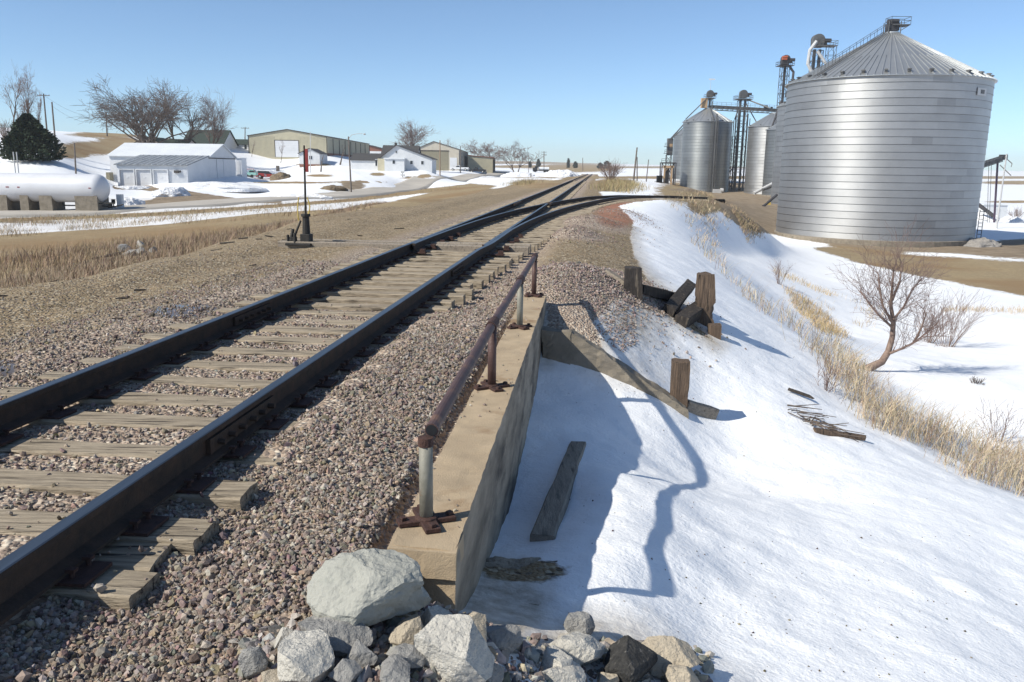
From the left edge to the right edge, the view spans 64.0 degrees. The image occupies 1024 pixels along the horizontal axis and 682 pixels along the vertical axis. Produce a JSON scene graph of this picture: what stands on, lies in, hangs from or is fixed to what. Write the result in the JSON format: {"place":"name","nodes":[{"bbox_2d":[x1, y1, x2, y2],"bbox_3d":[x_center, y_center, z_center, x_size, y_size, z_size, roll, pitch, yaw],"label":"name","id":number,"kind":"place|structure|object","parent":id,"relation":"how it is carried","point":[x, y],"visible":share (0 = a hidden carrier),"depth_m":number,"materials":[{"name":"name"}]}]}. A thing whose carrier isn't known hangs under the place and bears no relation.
{"place":"outdoors","nodes":[
{"label":"outdoors","id":0,"kind":"place"},
{"bbox_2d":[0,171,508,217],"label":"road","id":1,"kind":"structure","parent":0,"point":[413,183],"depth_m":93.94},
{"bbox_2d":[0,128,1023,681],"bbox_3d":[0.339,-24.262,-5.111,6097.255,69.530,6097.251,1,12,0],"label":"ground","id":2,"kind":"structure","parent":0,"point":[766,480],"depth_m":9.10,"materials":[{"name":"snow"}]},
{"bbox_2d":[0,60,34,121],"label":"bare tree","id":3,"kind":"object","parent":2,"relation":"on","point":[19,87],"visible":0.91,"depth_m":144.01,"materials":[{"name":"brown plant"}]},
{"bbox_2d":[13,64,39,112],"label":"bare tree","id":4,"kind":"object","parent":2,"relation":"on","point":[27,100],"visible":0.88,"depth_m":145.60,"materials":[{"name":"brown plant"}]},
{"bbox_2d":[0,112,67,160],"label":"evergreen tree","id":5,"kind":"object","parent":2,"relation":"on","point":[29,137],"visible":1,"depth_m":123.05,"materials":[{"name":"green plant"}]},
{"bbox_2d":[0,152,123,210],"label":"propane tank","id":6,"kind":"object","parent":2,"relation":"on","point":[46,191],"visible":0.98,"depth_m":73.94,"materials":[{"name":"metal"}]},
{"bbox_2d":[114,197,144,205],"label":"snow heap","id":7,"kind":"object","parent":2,"relation":"on","point":[130,201],"visible":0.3,"depth_m":82.44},
{"bbox_2d":[69,75,217,142],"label":"bare tree","id":8,"kind":"object","parent":2,"relation":"on","point":[144,121],"visible":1,"depth_m":170.34,"materials":[{"name":"brown plant"}]},
{"bbox_2d":[134,136,196,143],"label":"house","id":9,"kind":"structure","parent":2,"relation":"on","point":[158,139],"depth_m":179.98,"materials":[{"name":"green"}]},
{"bbox_2d":[148,186,190,196],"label":"snow heap","id":10,"kind":"object","parent":2,"relation":"on","point":[172,191],"visible":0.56,"depth_m":104.76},
{"bbox_2d":[106,143,237,185],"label":"metal barn","id":11,"kind":"structure","parent":2,"relation":"on","point":[140,164],"depth_m":137.04,"materials":[{"name":"white paint"}]},
{"bbox_2d":[120,170,133,185],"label":"garage door","id":12,"kind":"structure","parent":11,"relation":"in","point":[127,176],"depth_m":129.60,"materials":[{"name":"white paint"}]},
{"bbox_2d":[137,170,150,185],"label":"garage door","id":13,"kind":"structure","parent":11,"relation":"in","point":[143,177],"depth_m":129.62,"materials":[{"name":"white paint"}]},
{"bbox_2d":[154,171,167,183],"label":"garage door","id":14,"kind":"structure","parent":11,"relation":"in","point":[159,176],"depth_m":129.57,"materials":[{"name":"white paint"}]},
{"bbox_2d":[216,159,229,178],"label":"sliding door","id":15,"kind":"structure","parent":11,"relation":"in","point":[223,165],"depth_m":145.18,"materials":[{"name":"white paint"}]},
{"bbox_2d":[145,77,226,139],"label":"bare tree","id":16,"kind":"object","parent":2,"relation":"on","point":[172,125],"visible":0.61,"depth_m":178.79,"materials":[{"name":"brown plant"}]},
{"bbox_2d":[0,198,375,236],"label":"dry grass","id":17,"kind":"structure","parent":2,"relation":"on","point":[83,224],"depth_m":58.68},
{"bbox_2d":[0,201,386,287],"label":"ditch reeds","id":18,"kind":"object","parent":2,"relation":"on","point":[166,244],"visible":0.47,"depth_m":31.94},
{"bbox_2d":[0,219,402,319],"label":"bark litter","id":19,"kind":"object","parent":2,"relation":"on","point":[124,297],"visible":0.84,"depth_m":13.77,"materials":[{"name":"brown wood"}]},
{"bbox_2d":[159,181,268,191],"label":"snow heap","id":20,"kind":"object","parent":2,"relation":"on","point":[223,186],"visible":0.71,"depth_m":123.16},
{"bbox_2d":[184,130,247,149],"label":"white house","id":21,"kind":"structure","parent":2,"relation":"on","point":[229,141],"depth_m":209.82,"materials":[{"name":"paint"}]},
{"bbox_2d":[194,88,237,143],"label":"bare tree","id":22,"kind":"object","parent":2,"relation":"on","point":[221,131],"visible":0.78,"depth_m":189.26,"materials":[{"name":"brown plant"}]},
{"bbox_2d":[0,184,459,223],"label":"verge grass","id":23,"kind":"structure","parent":2,"relation":"on","point":[137,215],"depth_m":69.65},
{"bbox_2d":[235,158,246,177],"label":"tool shed","id":24,"kind":"structure","parent":2,"relation":"on","point":[241,167],"depth_m":154.00,"materials":[{"name":"white paint"}]},
{"bbox_2d":[261,669,281,681],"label":"rock","id":25,"kind":"object","parent":2,"relation":"on","point":[270,675],"visible":0.69,"depth_m":2.65,"materials":[{"name":"beige stone"}]},
{"bbox_2d":[0,247,599,681],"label":"ballast stones","id":26,"kind":"object","parent":2,"relation":"on","point":[248,591],"visible":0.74,"depth_m":4.23,"materials":[{"name":"gravel"}]},
{"bbox_2d":[271,193,332,198],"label":"snow heap","id":27,"kind":"object","parent":2,"relation":"on","point":[307,195],"visible":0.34,"depth_m":104.88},
{"bbox_2d":[277,629,334,681],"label":"rock","id":28,"kind":"object","parent":2,"relation":"on","point":[305,656],"visible":0.98,"depth_m":2.66,"materials":[{"name":"stone"}]},
{"bbox_2d":[247,129,369,158],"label":"tan warehouse","id":29,"kind":"structure","parent":2,"relation":"on","point":[266,145],"depth_m":212.36,"materials":[{"name":"metal"}]},
{"bbox_2d":[275,140,298,156],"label":"overhead door","id":30,"kind":"structure","parent":29,"relation":"in","point":[290,149],"depth_m":212.43,"materials":[{"name":"white paint"}]},
{"bbox_2d":[298,148,328,167],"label":"garden shed","id":31,"kind":"structure","parent":2,"relation":"on","point":[317,155],"depth_m":191.60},
{"bbox_2d":[285,145,374,245],"bbox_3d":[-3.201,-3.020,17.151,3.087,2.065,0.523,1,12,0],"label":"switch stand","id":32,"kind":"object","parent":2,"relation":"on","point":[306,236],"visible":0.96,"depth_m":17.18,"materials":[{"name":"black metal"}]},
{"bbox_2d":[0,208,664,357],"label":"pebbles","id":33,"kind":"object","parent":2,"relation":"on","point":[8,320],"visible":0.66,"depth_m":14.06,"materials":[{"name":"gravel"}]},
{"bbox_2d":[297,616,372,656],"bbox_3d":[-0.632,1.044,2.906,0.271,0.120,0.204,10,15,36],"label":"rock","id":34,"kind":"object","parent":2,"relation":"on","point":[343,636],"visible":0.6,"depth_m":2.87,"materials":[{"name":"grey stone"}]},
{"bbox_2d":[306,548,431,626],"bbox_3d":[-0.544,0.894,3.056,0.436,0.219,0.337,-5,13,-27],"label":"boulder","id":35,"kind":"object","parent":34,"relation":"on","point":[369,587],"visible":0.99,"depth_m":2.96,"materials":[{"name":"stone"}]},
{"bbox_2d":[0,174,707,625],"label":"railway track","id":36,"kind":"structure","parent":2,"relation":"on","point":[388,286],"depth_m":5.67,"materials":[{"name":"wood"}]},
{"bbox_2d":[350,145,437,173],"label":"gable house","id":37,"kind":"structure","parent":2,"relation":"on","point":[397,158],"depth_m":185.64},
{"bbox_2d":[381,143,420,153],"bbox_3d":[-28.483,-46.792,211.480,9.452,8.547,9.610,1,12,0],"label":"roof","id":38,"kind":"structure","parent":37,"relation":"attached to","point":[386,148],"depth_m":209.93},
{"bbox_2d":[379,654,409,681],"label":"rock","id":39,"kind":"object","parent":2,"relation":"on","point":[395,667],"visible":1,"depth_m":2.69,"materials":[{"name":"grey stone"}]},
{"bbox_2d":[393,118,440,145],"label":"bare tree","id":40,"kind":"object","parent":2,"relation":"on","point":[412,135],"visible":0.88,"depth_m":240.13,"materials":[{"name":"brown plant"}]},
{"bbox_2d":[421,605,452,626],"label":"rock","id":41,"kind":"object","parent":2,"relation":"on","point":[428,614],"visible":0.38,"depth_m":3.09,"materials":[{"name":"stone"}]},
{"bbox_2d":[420,141,468,170],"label":"tan bay building","id":42,"kind":"structure","parent":2,"relation":"on","point":[450,156],"depth_m":263.44,"materials":[{"name":"beige metal"}]},
{"bbox_2d":[237,614,714,681],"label":"rubble","id":43,"kind":"object","parent":2,"relation":"on","point":[432,674],"visible":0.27,"depth_m":3.06,"materials":[{"name":"stone"}]},
{"bbox_2d":[238,647,268,678],"bbox_3d":[-0.859,1.088,2.733,0.102,0.155,0.069,1,12,0],"label":"rock","id":44,"kind":"object","parent":43,"relation":"on","point":[252,661],"visible":0.92,"depth_m":2.70,"materials":[{"name":"grey stone"}]},
{"bbox_2d":[274,627,293,648],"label":"rock","id":45,"kind":"object","parent":43,"relation":"on","point":[283,632],"visible":0.57,"depth_m":2.89,"materials":[{"name":"stone"}]},
{"bbox_2d":[328,658,363,681],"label":"rock","id":46,"kind":"object","parent":43,"relation":"on","point":[347,670],"visible":0.94,"depth_m":2.67,"materials":[{"name":"grey stone"}]},
{"bbox_2d":[346,639,377,666],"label":"rock","id":47,"kind":"object","parent":43,"relation":"on","point":[360,653],"visible":0.86,"depth_m":2.78,"materials":[{"name":"grey stone"}]},
{"bbox_2d":[388,613,423,644],"bbox_3d":[-0.367,1.064,2.994,0.109,0.116,0.162,5,13,20],"label":"rock","id":48,"kind":"object","parent":43,"relation":"on","point":[406,630],"visible":0.73,"depth_m":2.95,"materials":[{"name":"beige stone"}]},
{"bbox_2d":[388,643,424,667],"bbox_3d":[-0.364,1.100,2.830,0.134,0.086,0.107,1,12,0],"label":"rock","id":49,"kind":"object","parent":43,"relation":"on","point":[412,655],"visible":0.64,"depth_m":2.81,"materials":[{"name":"grey stone"}]},
{"bbox_2d":[414,614,494,681],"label":"rock","id":50,"kind":"object","parent":43,"relation":"on","point":[453,648],"visible":0.96,"depth_m":2.80,"materials":[{"name":"stone"}]},
{"bbox_2d":[486,662,503,681],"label":"rock","id":51,"kind":"object","parent":43,"relation":"on","point":[498,673],"visible":0.37,"depth_m":2.92,"materials":[{"name":"grey stone"}]},
{"bbox_2d":[604,635,657,681],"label":"rock","id":52,"kind":"object","parent":43,"relation":"on","point":[628,658],"visible":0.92,"depth_m":3.55,"materials":[{"name":"stone"}]},
{"bbox_2d":[469,611,486,642],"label":"rock","id":53,"kind":"object","parent":2,"relation":"on","point":[479,619],"visible":0.4,"depth_m":3.09,"materials":[{"name":"beige stone"}]},
{"bbox_2d":[461,140,498,156],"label":"bare tree","id":54,"kind":"object","parent":2,"relation":"on","point":[482,149],"visible":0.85,"depth_m":330.73,"materials":[{"name":"brown plant"}]},
{"bbox_2d":[467,155,495,172],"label":"tan building","id":55,"kind":"structure","parent":2,"relation":"on","point":[484,162],"depth_m":293.23,"materials":[{"name":"metal"}]},
{"bbox_2d":[486,624,521,654],"bbox_3d":[-0.041,1.180,3.242,0.126,0.127,0.120,-9,15,-38],"label":"rock","id":56,"kind":"object","parent":2,"relation":"on","point":[506,638],"visible":0.82,"depth_m":3.21,"materials":[{"name":"grey stone"}]},
{"bbox_2d":[493,139,544,171],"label":"bare tree","id":57,"kind":"object","parent":2,"relation":"on","point":[505,154],"visible":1,"depth_m":254.64,"materials":[{"name":"brown plant"}]},
{"bbox_2d":[485,556,557,568],"bbox_3d":[0.014,1.383,4.872,0.591,0.190,0.295,1,12,0],"label":"plank","id":58,"kind":"object","parent":2,"relation":"on","point":[502,562],"visible":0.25,"depth_m":4.86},
{"bbox_2d":[387,294,688,611],"bbox_3d":[0.841,1.202,7.518,2.124,2.097,7.684,2,12,5],"label":"culvert headwall","id":59,"kind":"object","parent":2,"relation":"on","point":[476,466],"visible":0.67,"depth_m":5.35,"materials":[{"name":"beige concrete"}]},
{"bbox_2d":[396,253,543,533],"bbox_3d":[-0.047,-0.142,7.391,0.286,0.571,7.481,2,12,5],"label":"pipe railing","id":60,"kind":"object","parent":59,"relation":"on","point":[426,518],"visible":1,"depth_m":4.46,"materials":[{"name":"brown metal"}]},
{"bbox_2d":[541,645,572,668],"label":"rock","id":61,"kind":"object","parent":2,"relation":"on","point":[554,656],"visible":0.59,"depth_m":3.31,"materials":[{"name":"stone"}]},
{"bbox_2d":[530,441,585,541],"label":"timber beam","id":62,"kind":"structure","parent":2,"relation":"on","point":[551,514],"depth_m":6.25,"materials":[{"name":"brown wood"}]},
{"bbox_2d":[540,169,578,177],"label":"snow heap","id":63,"kind":"object","parent":2,"relation":"on","point":[559,173],"visible":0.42,"depth_m":206.82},
{"bbox_2d":[412,195,708,251],"bbox_3d":[4.889,-6.785,41.915,4.812,0.961,54.430,5,13,19],"label":"railway siding","id":64,"kind":"object","parent":2,"relation":"on","point":[420,244],"visible":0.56,"depth_m":26.84,"materials":[{"name":"metal"}]},
{"bbox_2d":[542,660,585,681],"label":"rock","id":65,"kind":"object","parent":2,"relation":"on","point":[574,672],"visible":0.69,"depth_m":3.23,"materials":[{"name":"stone"}]},
{"bbox_2d":[549,631,605,665],"bbox_3d":[0.283,1.370,3.625,0.233,0.185,0.247,7,13,27],"label":"rock","id":66,"kind":"object","parent":2,"relation":"on","point":[580,648],"visible":0.73,"depth_m":3.54,"materials":[{"name":"stone"}]},
{"bbox_2d":[564,611,594,634],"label":"rock","id":67,"kind":"object","parent":2,"relation":"on","point":[582,622],"visible":0.7,"depth_m":3.87,"materials":[{"name":"grey stone"}]},
{"bbox_2d":[599,672,618,681],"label":"rock","id":68,"kind":"object","parent":2,"relation":"on","point":[606,677],"visible":1,"depth_m":3.47,"materials":[{"name":"beige stone"}]},
{"bbox_2d":[598,160,626,178],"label":"bare shrub","id":69,"kind":"object","parent":2,"relation":"on","point":[616,170],"visible":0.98,"depth_m":146.57,"materials":[{"name":"brown plant"}]},
{"bbox_2d":[485,208,746,366],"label":"ballast heap stones","id":70,"kind":"object","parent":2,"relation":"on","point":[568,266],"visible":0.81,"depth_m":12.39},
{"bbox_2d":[623,266,642,301],"bbox_3d":[1.896,-0.826,12.785,0.313,0.665,0.268,2,12,7],"label":"timber post","id":71,"kind":"object","parent":2,"relation":"on","point":[633,284],"visible":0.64,"depth_m":12.64,"materials":[{"name":"brown wood"}]},
{"bbox_2d":[642,284,674,299],"bbox_3d":[2.377,-0.784,13.395,0.193,0.386,1.038,12,16,43],"label":"timber","id":72,"kind":"object","parent":2,"relation":"on","point":[658,293],"visible":0.82,"depth_m":13.23,"materials":[{"name":"brown wood"}]},
{"bbox_2d":[659,159,676,184],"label":"loading shelter","id":73,"kind":"object","parent":2,"relation":"on","point":[666,179],"visible":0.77,"depth_m":246.65,"materials":[{"name":"metal"}]},
{"bbox_2d":[663,138,672,178],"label":"grain dryer","id":74,"kind":"object","parent":2,"relation":"on","point":[669,149],"visible":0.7,"depth_m":269.54,"materials":[{"name":"grey metal"}]},
{"bbox_2d":[641,635,700,678],"bbox_3d":[0.728,1.473,3.789,0.278,0.232,0.221,1,12,0],"label":"rock","id":75,"kind":"object","parent":2,"relation":"on","point":[673,650],"visible":0.62,"depth_m":3.73,"materials":[{"name":"beige stone"}]},
{"bbox_2d":[672,129,682,179],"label":"grain bin","id":76,"kind":"object","parent":2,"relation":"on","point":[677,146],"visible":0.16,"depth_m":288.90,"materials":[{"name":"grey metal"}]},
{"bbox_2d":[662,279,695,316],"bbox_3d":[2.793,-0.719,13.690,0.258,0.439,1.760,6,13,22],"label":"timber","id":77,"kind":"object","parent":2,"relation":"on","point":[677,299],"visible":0.98,"depth_m":13.44,"materials":[{"name":"brown wood"}]},
{"bbox_2d":[670,358,689,407],"bbox_3d":[2.063,0.627,10.120,0.238,0.815,0.216,1,12,0],"label":"timber post","id":78,"kind":"object","parent":2,"relation":"on","point":[680,380],"visible":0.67,"depth_m":10.00,"materials":[{"name":"brown wood"}]},
{"bbox_2d":[662,663,699,681],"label":"rock","id":79,"kind":"object","parent":2,"relation":"on","point":[676,673],"visible":0.98,"depth_m":3.60,"materials":[{"name":"beige stone"}]},
{"bbox_2d":[674,301,713,327],"bbox_3d":[2.982,-0.486,13.400,0.278,0.362,1.542,7,14,28],"label":"timber","id":80,"kind":"object","parent":2,"relation":"on","point":[688,315],"visible":0.61,"depth_m":12.97,"materials":[{"name":"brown wood"}]},
{"bbox_2d":[687,399,719,419],"bbox_3d":[2.343,0.856,10.299,0.522,0.315,0.204,-4,13,-23],"label":"timber","id":81,"kind":"object","parent":2,"relation":"on","point":[702,410],"visible":0.8,"depth_m":10.21,"materials":[{"name":"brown wood"}]},
{"bbox_2d":[695,271,715,326],"bbox_3d":[3.171,-0.585,13.496,0.329,1.098,0.300,2,12,7],"label":"timber post","id":82,"kind":"object","parent":2,"relation":"on","point":[705,296],"visible":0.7,"depth_m":13.33,"materials":[{"name":"brown wood"}]},
{"bbox_2d":[680,107,733,192],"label":"grain bin","id":83,"kind":"object","parent":2,"relation":"on","point":[706,148],"visible":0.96,"depth_m":245.35,"materials":[{"name":"grey metal"}]},
{"bbox_2d":[671,79,716,138],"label":"bucket elevator","id":84,"kind":"object","parent":83,"relation":"on","point":[706,102],"visible":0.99,"depth_m":247.09,"materials":[{"name":"grey metal"}]},
{"bbox_2d":[711,102,777,113],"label":"conveyor bridge","id":85,"kind":"structure","parent":84,"relation":"attached to","point":[748,109],"depth_m":247.79,"materials":[{"name":"grey metal"}]},
{"bbox_2d":[707,323,721,339],"bbox_3d":[3.245,-0.066,13.161,0.210,0.434,0.197,1,12,0],"label":"timber post","id":86,"kind":"object","parent":2,"relation":"on","point":[714,329],"visible":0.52,"depth_m":13.05,"materials":[{"name":"brown wood"}]},
{"bbox_2d":[677,188,765,243],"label":"bank grass","id":87,"kind":"structure","parent":2,"relation":"on","point":[746,224],"depth_m":63.85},
{"bbox_2d":[728,90,769,190],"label":"bucket elevator","id":88,"kind":"object","parent":2,"relation":"on","point":[744,94],"visible":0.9,"depth_m":253.55,"materials":[{"name":"grey metal"}]},
{"bbox_2d":[744,112,776,193],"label":"grain bin","id":89,"kind":"object","parent":2,"relation":"on","point":[755,157],"visible":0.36,"depth_m":239.64,"materials":[{"name":"grey metal"}]},
{"bbox_2d":[761,123,776,196],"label":"grain bin","id":90,"kind":"object","parent":2,"relation":"on","point":[769,154],"visible":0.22,"depth_m":225.15,"materials":[{"name":"grey metal"}]},
{"bbox_2d":[771,101,785,203],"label":"grain bin","id":91,"kind":"object","parent":2,"relation":"on","point":[781,107],"visible":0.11,"depth_m":186.50,"materials":[{"name":"grey metal"}]},
{"bbox_2d":[771,55,794,125],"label":"bucket elevator","id":92,"kind":"object","parent":2,"relation":"on","point":[785,61],"visible":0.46,"depth_m":225.25,"materials":[{"name":"metal"}]},
{"bbox_2d":[563,324,1016,677],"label":"snow litter","id":93,"kind":"object","parent":2,"relation":"on","point":[772,541],"visible":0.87,"depth_m":5.33,"materials":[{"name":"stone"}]},
{"bbox_2d":[806,34,837,71],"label":"bucket elevator","id":94,"kind":"object","parent":2,"relation":"on","point":[819,40],"visible":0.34,"depth_m":188.77,"materials":[{"name":"grey metal"}]},
{"bbox_2d":[787,404,865,441],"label":"brush branches","id":95,"kind":"object","parent":2,"relation":"on","point":[830,427],"visible":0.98,"depth_m":10.72,"materials":[{"name":"brown plant"}]},
{"bbox_2d":[813,354,852,392],"bbox_3d":[5.065,0.561,12.935,0.552,0.713,0.689,1,12,0],"label":"weed clump","id":96,"kind":"object","parent":2,"relation":"on","point":[826,373],"visible":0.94,"depth_m":13.02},
{"bbox_2d":[813,427,865,440],"bbox_3d":[4.204,1.190,10.509,0.751,0.184,0.074,-1,12,-7],"label":"driftwood","id":97,"kind":"object","parent":2,"relation":"on","point":[826,432],"visible":0.98,"depth_m":10.48,"materials":[{"name":"brown wood"}]},
{"bbox_2d":[667,194,1023,496],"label":"slope grass","id":98,"kind":"structure","parent":2,"relation":"on","point":[991,451],"depth_m":13.16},
{"bbox_2d":[774,16,997,247],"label":"grain bin","id":99,"kind":"object","parent":2,"relation":"on","point":[890,125],"visible":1,"depth_m":108.58,"materials":[{"name":"grey metal"}]},
{"bbox_2d":[774,269,1023,338],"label":"ravine tufts","id":100,"kind":"object","parent":2,"relation":"on","point":[823,323],"visible":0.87,"depth_m":38.09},
{"bbox_2d":[825,215,975,370],"bbox_3d":[11.192,-1.260,23.474,4.014,4.730,2.728,1,12,0],"label":"leaning tree","id":101,"kind":"object","parent":2,"relation":"on","point":[889,351],"visible":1,"depth_m":23.52,"materials":[{"name":"brown plant"}]},
{"bbox_2d":[913,303,953,342],"bbox_3d":[17.753,-0.806,34.791,1.644,1.936,1.817,1,12,0],"label":"bare shrub","id":102,"kind":"object","parent":2,"relation":"on","point":[928,340],"visible":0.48,"depth_m":34.64,"materials":[{"name":"brown plant"}]},
{"bbox_2d":[898,286,992,346],"bbox_3d":[17.849,-1.023,33.387,3.111,2.693,3.114,-2,12,-12],"label":"bare shrub","id":103,"kind":"object","parent":2,"relation":"on","point":[954,327],"visible":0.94,"depth_m":33.11,"materials":[{"name":"brown plant"}]},
{"bbox_2d":[963,237,1001,247],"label":"gravel heap","id":104,"kind":"object","parent":2,"relation":"on","point":[980,242],"visible":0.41,"depth_m":109.66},
{"bbox_2d":[978,204,1007,218],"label":"white shed","id":105,"kind":"structure","parent":2,"relation":"on","point":[1003,211],"depth_m":182.57,"materials":[{"name":"paint"}]},
{"bbox_2d":[968,395,1022,442],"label":"weed clump","id":106,"kind":"object","parent":2,"relation":"on","point":[994,425],"visible":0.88,"depth_m":18.43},
{"bbox_2d":[984,155,1007,222],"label":"unload conveyor","id":107,"kind":"object","parent":2,"relation":"on","point":[992,161],"visible":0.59,"depth_m":161.27,"materials":[{"name":"grey metal"}]},
{"bbox_2d":[995,154,1011,227],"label":"utility pole","id":108,"kind":"object","parent":2,"relation":"on","point":[1006,159],"visible":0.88,"depth_m":147.17,"materials":[{"name":"brown wood"}]},
{"bbox_2d":[0,0,1023,170],"label":"sky","id":109,"kind":"structure","parent":0,"point":[594,81],"materials":[{"name":"blue"}]},
{"bbox_2d":[502,177,654,193],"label":"mound grass","id":110,"kind":"structure","parent":0,"point":[611,184],"depth_m":79.71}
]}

